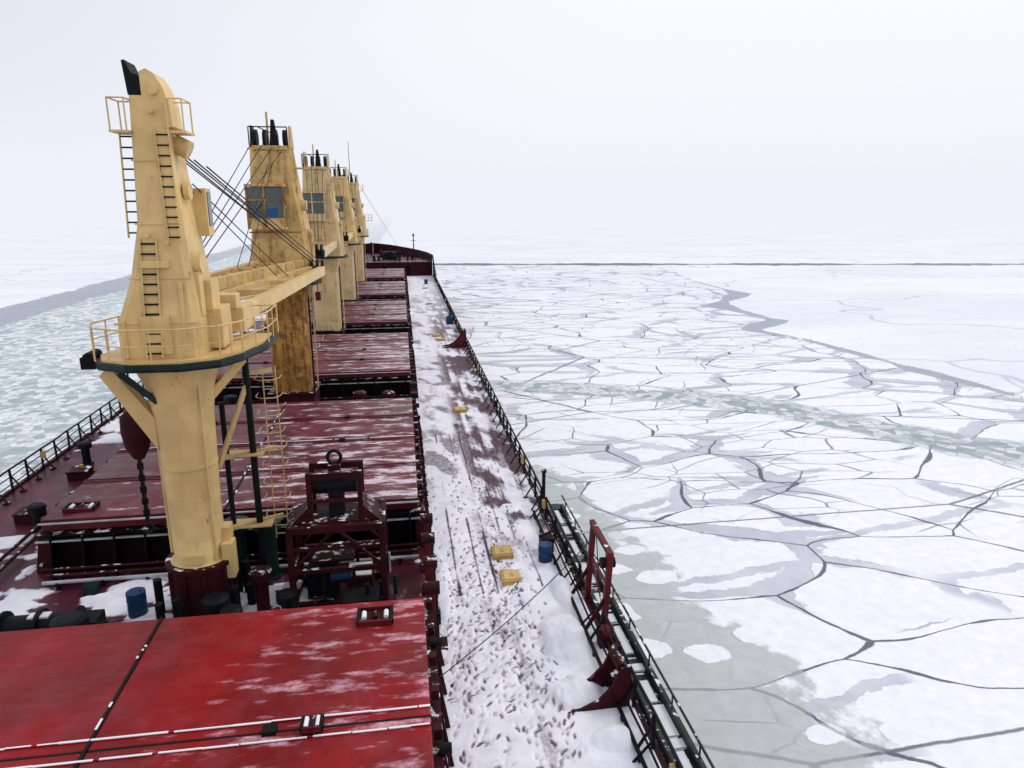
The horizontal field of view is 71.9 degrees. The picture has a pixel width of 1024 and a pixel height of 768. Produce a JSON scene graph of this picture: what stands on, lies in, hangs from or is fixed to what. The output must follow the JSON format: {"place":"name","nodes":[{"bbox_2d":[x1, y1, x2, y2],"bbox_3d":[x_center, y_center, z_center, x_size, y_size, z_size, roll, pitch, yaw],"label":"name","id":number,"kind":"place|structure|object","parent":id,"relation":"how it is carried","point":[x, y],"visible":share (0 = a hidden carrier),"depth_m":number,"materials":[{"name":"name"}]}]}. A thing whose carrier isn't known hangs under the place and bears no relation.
{"place":"outdoors","nodes":[
{"label":"outdoors","id":0,"kind":"place"},
{"bbox_2d":[0,207,1023,767],"bbox_3d":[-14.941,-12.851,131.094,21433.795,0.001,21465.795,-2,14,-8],"label":"sea ice","id":1,"kind":"structure","parent":0,"point":[794,493],"depth_m":67.62,"materials":[{"name":"white ice"}]},
{"bbox_2d":[0,243,668,767],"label":"cargo ship","id":2,"kind":"object","parent":1,"relation":"on","point":[52,487],"visible":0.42,"depth_m":30.11},
{"bbox_2d":[0,534,37,580],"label":"deck snow","id":3,"kind":"structure","parent":2,"relation":"on","point":[9,542],"depth_m":27.66,"materials":[{"name":"white snow"}]},
{"bbox_2d":[11,505,47,524],"bbox_3d":[-20.813,5.601,30.451,1.000,0.600,1.040,-2,14,-8],"label":"access hatch","id":4,"kind":"object","parent":2,"relation":"on","point":[20,516],"visible":0.5,"depth_m":30.07,"materials":[{"name":"red paint"}]},
{"bbox_2d":[26,502,45,531],"bbox_3d":[-19.874,5.552,29.565,0.680,1.130,0.680,-2,14,-8],"label":"deck vent","id":5,"kind":"object","parent":2,"relation":"on","point":[35,510],"visible":0.77,"depth_m":29.37,"materials":[{"name":"black metal"}]},
{"bbox_2d":[0,605,107,631],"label":"mooring winch","id":6,"kind":"object","parent":2,"relation":"on","point":[41,618],"visible":0.41,"depth_m":21.50,"materials":[{"name":"black paint"}]},
{"bbox_2d":[49,610,88,627],"bbox_3d":[-13.307,7.589,21.311,1.020,1.230,1.020,-2,14,-8],"label":"deck vent","id":7,"kind":"object","parent":2,"relation":"on","point":[74,618],"visible":0.38,"depth_m":21.09,"materials":[{"name":"black metal"}]},
{"bbox_2d":[0,380,145,504],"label":"guard rail","id":8,"kind":"object","parent":2,"relation":"on","point":[43,452],"visible":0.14,"depth_m":37.69,"materials":[{"name":"metal"}]},
{"bbox_2d":[65,464,94,480],"bbox_3d":[-21.572,4.389,35.243,1.000,0.600,1.040,-2,14,-8],"label":"access hatch","id":9,"kind":"object","parent":2,"relation":"on","point":[79,472],"visible":0.94,"depth_m":34.93,"materials":[{"name":"red paint"}]},
{"bbox_2d":[77,440,93,464],"bbox_3d":[-22.373,3.612,37.027,0.680,1.230,0.680,-2,14,-8],"label":"deck vent","id":10,"kind":"object","parent":2,"relation":"on","point":[85,446],"visible":0.91,"depth_m":36.89,"materials":[{"name":"black metal"}]},
{"bbox_2d":[92,413,122,444],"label":"deck snow","id":11,"kind":"structure","parent":2,"relation":"on","point":[112,426],"depth_m":41.40,"materials":[{"name":"white snow"}]},
{"bbox_2d":[125,587,147,618],"bbox_3d":[-12.410,7.244,23.349,0.620,0.900,0.611,-2,14,-8],"label":"oil drum","id":12,"kind":"object","parent":2,"relation":"on","point":[136,602],"visible":1,"depth_m":23.15,"materials":[{"name":"blue paint"}]},
{"bbox_2d":[75,310,266,450],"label":"deck snow","id":13,"kind":"structure","parent":2,"relation":"on","point":[117,419],"depth_m":44.59,"materials":[{"name":"white snow"}]},
{"bbox_2d":[79,59,325,618],"bbox_3d":[-11.566,-2.983,30.949,5.266,17.000,23.129,-2,14,-8],"label":"deck crane","id":14,"kind":"object","parent":2,"relation":"on","point":[183,318],"visible":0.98,"depth_m":21.25,"materials":[{"name":"yellow paint"}]},
{"bbox_2d":[0,325,418,589],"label":"deck pipes","id":15,"kind":"object","parent":2,"relation":"on","point":[103,580],"visible":0.31,"depth_m":25.66,"materials":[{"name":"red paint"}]},
{"bbox_2d":[0,559,424,621],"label":"deck snow","id":16,"kind":"structure","parent":2,"relation":"on","point":[111,601],"depth_m":24.17,"materials":[{"name":"white snow"}]},
{"bbox_2d":[201,591,229,614],"bbox_3d":[-9.316,7.291,22.285,0.850,1.330,0.850,-2,14,-8],"label":"deck vent","id":17,"kind":"object","parent":2,"relation":"on","point":[214,603],"visible":0.56,"depth_m":21.93,"materials":[{"name":"grey metal"}]},
{"bbox_2d":[0,598,453,767],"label":"cargo hatch","id":18,"kind":"object","parent":2,"relation":"on","point":[242,690],"visible":0.99,"depth_m":16.50,"materials":[{"name":"red metal"}]},
{"bbox_2d":[223,394,237,404],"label":"deck vent","id":19,"kind":"object","parent":2,"relation":"on","point":[230,399],"visible":0.56,"depth_m":44.15,"materials":[{"name":"black metal"}]},
{"bbox_2d":[220,604,242,613],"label":"deck vent","id":20,"kind":"object","parent":2,"relation":"on","point":[232,608],"visible":0.31,"depth_m":21.61,"materials":[{"name":"grey metal"}]},
{"bbox_2d":[34,398,431,580],"bbox_3d":[-11.464,3.869,33.811,14.600,2.310,16.120,-2,14,-8],"label":"cargo hatch","id":21,"kind":"object","parent":2,"relation":"on","point":[382,438],"visible":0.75,"depth_m":28.69,"materials":[{"name":"red metal"}]},
{"bbox_2d":[62,501,100,512],"bbox_3d":[-16.096,4.586,26.371,1.080,0.170,0.660,-2,14,-8],"label":"hatch fitting","id":22,"kind":"object","parent":21,"relation":"on","point":[85,506],"visible":1,"depth_m":26.28,"materials":[{"name":"red paint"}]},
{"bbox_2d":[223,515,248,572],"bbox_3d":[-9.976,5.961,25.705,1.020,2.230,1.020,-2,14,-8],"label":"deck vent","id":23,"kind":"object","parent":2,"relation":"on","point":[242,544],"visible":0.2,"depth_m":25.52,"materials":[{"name":"metal"}]},
{"bbox_2d":[82,552,400,607],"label":"cross deck fittings","id":24,"kind":"object","parent":2,"relation":"on","point":[91,588],"visible":0.18,"depth_m":24.64,"materials":[{"name":"paint"}]},
{"bbox_2d":[253,314,265,320],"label":"deck snow","id":25,"kind":"structure","parent":2,"relation":"on","point":[260,317],"depth_m":83.57,"materials":[{"name":"white snow"}]},
{"bbox_2d":[248,565,273,610],"bbox_3d":[-8.281,6.859,23.383,0.748,1.630,0.748,-2,14,-8],"label":"deck vent","id":26,"kind":"object","parent":2,"relation":"on","point":[260,576],"visible":0.73,"depth_m":23.18,"materials":[{"name":"red metal"}]},
{"bbox_2d":[203,112,330,402],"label":"deck crane","id":27,"kind":"object","parent":2,"relation":"on","point":[273,191],"visible":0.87,"depth_m":40.83,"materials":[{"name":"yellow paint"}]},
{"bbox_2d":[253,515,284,579],"bbox_3d":[-8.873,5.945,25.771,1.020,2.230,1.020,-2,14,-8],"label":"deck vent","id":28,"kind":"object","parent":2,"relation":"on","point":[278,572],"visible":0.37,"depth_m":25.58,"materials":[{"name":"metal"}]},
{"bbox_2d":[276,588,297,608],"bbox_3d":[-7.285,7.237,22.906,0.680,1.130,0.680,-2,14,-8],"label":"deck vent","id":29,"kind":"object","parent":2,"relation":"on","point":[286,598],"visible":0.58,"depth_m":22.63,"materials":[{"name":"black metal"}]},
{"bbox_2d":[299,713,324,733],"bbox_3d":[-4.322,7.345,15.263,0.480,0.170,0.410,-2,14,-8],"label":"hatch fitting","id":30,"kind":"object","parent":2,"relation":"on","point":[313,723],"visible":1,"depth_m":15.16,"materials":[{"name":"red paint"}]},
{"bbox_2d":[214,332,418,404],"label":"cargo hatch","id":31,"kind":"object","parent":2,"relation":"on","point":[374,365],"visible":0.48,"depth_m":49.41,"materials":[{"name":"red metal"}]},
{"bbox_2d":[301,144,353,334],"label":"deck crane","id":32,"kind":"object","parent":2,"relation":"on","point":[319,197],"visible":0.7,"depth_m":62.52,"materials":[{"name":"yellow paint"}]},
{"bbox_2d":[285,449,388,607],"bbox_3d":[-5.947,4.754,24.160,3.200,5.329,2.040,-2,14,-8],"label":"cargo grab frame","id":33,"kind":"object","parent":2,"relation":"on","point":[324,571],"visible":0.94,"depth_m":23.65,"materials":[{"name":"red metal"}]},
{"bbox_2d":[264,300,412,339],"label":"cargo hatch","id":34,"kind":"object","parent":2,"relation":"on","point":[364,317],"visible":0.38,"depth_m":72.11,"materials":[{"name":"red metal"}]},
{"bbox_2d":[330,160,364,300],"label":"deck crane","id":35,"kind":"object","parent":2,"relation":"on","point":[341,187],"visible":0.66,"depth_m":83.92,"materials":[{"name":"yellow paint"}]},
{"bbox_2d":[310,281,409,308],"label":"cargo hatch","id":36,"kind":"object","parent":2,"relation":"on","point":[378,291],"visible":0.4,"depth_m":94.15,"materials":[{"name":"red metal"}]},
{"bbox_2d":[353,390,366,399],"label":"deck vent","id":37,"kind":"object","parent":2,"relation":"on","point":[359,394],"visible":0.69,"depth_m":44.70,"materials":[{"name":"red metal"}]},
{"bbox_2d":[343,583,378,603],"bbox_3d":[-4.845,7.126,22.795,1.100,1.400,1.000,-2,14,-8],"label":"control locker","id":38,"kind":"object","parent":2,"relation":"on","point":[367,593],"visible":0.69,"depth_m":22.66,"materials":[{"name":"grey metal"}]},
{"bbox_2d":[342,147,394,281],"bbox_3d":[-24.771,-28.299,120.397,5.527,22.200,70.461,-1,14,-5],"label":"deck crane","id":39,"kind":"object","parent":2,"relation":"on","point":[361,229],"visible":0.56,"depth_m":105.12,"materials":[{"name":"yellow paint"}]},
{"bbox_2d":[356,604,393,626],"bbox_3d":[-3.759,6.355,19.380,0.980,0.170,0.760,-2,14,-8],"label":"hatch fitting","id":40,"kind":"object","parent":2,"relation":"on","point":[374,615],"visible":1,"depth_m":19.30,"materials":[{"name":"red paint"}]},
{"bbox_2d":[364,268,407,287],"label":"cargo hatch","id":41,"kind":"object","parent":2,"relation":"on","point":[397,274],"visible":0.39,"depth_m":115.88,"materials":[{"name":"red metal"}]},
{"bbox_2d":[382,390,394,398],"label":"deck vent","id":42,"kind":"object","parent":2,"relation":"on","point":[386,394],"visible":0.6,"depth_m":45.59,"materials":[{"name":"red metal"}]},
{"bbox_2d":[380,250,398,258],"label":"windlass","id":43,"kind":"object","parent":2,"relation":"on","point":[388,254],"visible":0.94,"depth_m":142.14,"materials":[{"name":"black paint"}]},
{"bbox_2d":[410,373,416,389],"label":"hatch lifting arm","id":44,"kind":"object","parent":2,"relation":"on","point":[412,376],"visible":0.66,"depth_m":47.63},
{"bbox_2d":[411,233,415,257],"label":"bow mast","id":45,"kind":"object","parent":2,"relation":"on","point":[413,240],"visible":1,"depth_m":144.96,"materials":[{"name":"white metal"}]},
{"bbox_2d":[410,382,417,396],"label":"hatch lifting arm","id":46,"kind":"object","parent":2,"relation":"on","point":[413,385],"visible":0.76,"depth_m":45.23},
{"bbox_2d":[411,391,418,407],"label":"hatch lifting arm","id":47,"kind":"object","parent":2,"relation":"on","point":[413,394],"visible":0.49,"depth_m":42.96},
{"bbox_2d":[421,532,434,594],"bbox_3d":[-2.895,6.136,25.076,0.700,2.200,1.360,-2,14,-8],"label":"hatch lifting arm","id":48,"kind":"object","parent":2,"relation":"on","point":[427,541],"visible":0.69,"depth_m":24.40},
{"bbox_2d":[420,513,437,571],"bbox_3d":[-3.138,5.748,26.609,0.700,2.200,1.360,-2,14,-8],"label":"hatch lifting arm","id":49,"kind":"object","parent":2,"relation":"on","point":[426,521],"visible":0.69,"depth_m":25.92},
{"bbox_2d":[423,555,436,597],"bbox_3d":[-2.637,6.548,23.447,0.700,2.200,1.360,-2,14,-8],"label":"hatch lifting arm","id":50,"kind":"object","parent":2,"relation":"on","point":[429,565],"visible":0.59,"depth_m":22.75},
{"bbox_2d":[424,580,447,649],"bbox_3d":[-2.394,6.936,21.914,0.700,2.200,1.360,-2,14,-8],"label":"hatch lifting arm","id":51,"kind":"object","parent":2,"relation":"on","point":[432,589],"visible":0.7,"depth_m":21.34},
{"bbox_2d":[446,312,453,323],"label":"drum","id":52,"kind":"object","parent":2,"relation":"on","point":[449,319],"visible":0.93,"depth_m":80.23,"materials":[{"name":"blue paint"}]},
{"bbox_2d":[442,328,465,347],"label":"bulwark bracket","id":53,"kind":"object","parent":2,"relation":"on","point":[458,342],"visible":0.93,"depth_m":67.09,"materials":[{"name":"red metal"}]},
{"bbox_2d":[407,276,504,434],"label":"walkway snow","id":54,"kind":"structure","parent":2,"relation":"on","point":[446,383],"depth_m":56.20,"materials":[{"name":"white snow"}]},
{"bbox_2d":[454,406,466,412],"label":"manhole cover","id":55,"kind":"object","parent":54,"relation":"on","point":[461,409],"visible":1,"depth_m":46.18,"materials":[{"name":"yellow metal"}]},
{"bbox_2d":[433,276,541,509],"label":"guard rail","id":56,"kind":"object","parent":2,"relation":"on","point":[496,401],"visible":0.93,"depth_m":44.14,"materials":[{"name":"metal"}]},
{"bbox_2d":[440,535,595,676],"bbox_3d":[0.475,6.167,20.473,0.029,1.030,7.432,11,18,37],"label":"stay wire","id":57,"kind":"object","parent":2,"relation":"attached to","point":[515,613],"visible":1,"depth_m":19.97,"materials":[{"name":"black metal"}]},
{"bbox_2d":[422,431,661,767],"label":"walkway snow","id":58,"kind":"structure","parent":2,"relation":"on","point":[504,709],"depth_m":22.10,"materials":[{"name":"white snow"}]},
{"bbox_2d":[490,545,513,560],"bbox_3d":[-0.388,6.524,27.366,0.800,0.245,0.860,-2,14,-8],"label":"storage box","id":59,"kind":"object","parent":58,"relation":"on","point":[499,552],"visible":1,"depth_m":27.12,"materials":[{"name":"yellow paint"}]},
{"bbox_2d":[499,569,522,585],"bbox_3d":[-0.001,6.981,25.561,0.800,0.245,0.860,-2,14,-8],"label":"manhole cover","id":60,"kind":"object","parent":58,"relation":"on","point":[509,577],"visible":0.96,"depth_m":25.37,"materials":[{"name":"yellow paint"}]},
{"bbox_2d":[539,469,547,513],"bbox_3d":[1.330,4.641,31.317,0.350,2.083,1.111,-2,14,-8],"label":"rail post","id":61,"kind":"object","parent":2,"relation":"on","point":[544,471],"visible":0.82,"depth_m":30.80,"materials":[{"name":"black metal"}]},
{"bbox_2d":[538,541,552,562],"bbox_3d":[1.265,6.425,26.768,0.558,0.810,0.550,-2,14,-8],"label":"oil drum","id":62,"kind":"object","parent":2,"relation":"on","point":[545,549],"visible":0.95,"depth_m":26.56,"materials":[{"name":"blue paint"}]},
{"bbox_2d":[539,529,553,551],"bbox_3d":[1.341,6.136,27.542,0.633,0.990,0.600,-2,14,-8],"label":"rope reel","id":63,"kind":"object","parent":2,"relation":"on","point":[547,536],"visible":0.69,"depth_m":27.41,"materials":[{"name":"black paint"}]},
{"bbox_2d":[535,497,581,590],"bbox_3d":[1.654,6.076,27.433,0.640,1.161,6.125,-2,14,-8],"label":"guard rail","id":64,"kind":"object","parent":2,"relation":"on","point":[545,501],"visible":0.78,"depth_m":26.73,"materials":[{"name":"metal"}]},
{"bbox_2d":[571,519,615,648],"bbox_3d":[2.590,6.381,22.652,1.089,2.956,3.170,-2,14,-8],"label":"gangway davit","id":65,"kind":"object","parent":2,"relation":"on","point":[608,562],"visible":0.82,"depth_m":22.18,"materials":[{"name":"red paint"}]},
{"bbox_2d":[530,504,659,767],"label":"deck pipes","id":66,"kind":"object","parent":2,"relation":"on","point":[639,757],"visible":0.73,"depth_m":20.84,"materials":[{"name":"red metal"}]},
{"bbox_2d":[567,644,631,713],"bbox_3d":[2.223,8.032,19.187,1.852,1.404,1.100,-2,14,-8],"label":"bulwark bracket","id":67,"kind":"object","parent":2,"relation":"on","point":[615,668],"visible":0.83,"depth_m":18.85,"materials":[{"name":"red metal"}]},
{"bbox_2d":[547,495,714,767],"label":"accommodation ladder","id":68,"kind":"object","parent":2,"relation":"attached to","point":[666,711],"visible":0.69,"depth_m":20.42,"materials":[{"name":"metal"}]},
{"bbox_2d":[591,611,683,767],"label":"guard rail","id":69,"kind":"object","parent":2,"relation":"on","point":[654,718],"visible":0.67,"depth_m":17.83,"materials":[{"name":"metal"}]},
{"bbox_2d":[0,0,1023,206],"label":"sky","id":70,"kind":"structure","parent":0,"point":[433,103],"materials":[{"name":"white"}]},
{"bbox_2d":[432,263,1023,265],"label":"water","id":71,"kind":"structure","parent":0,"point":[636,264],"depth_m":242.72,"materials":[{"name":"grey liquid"}]}
]}

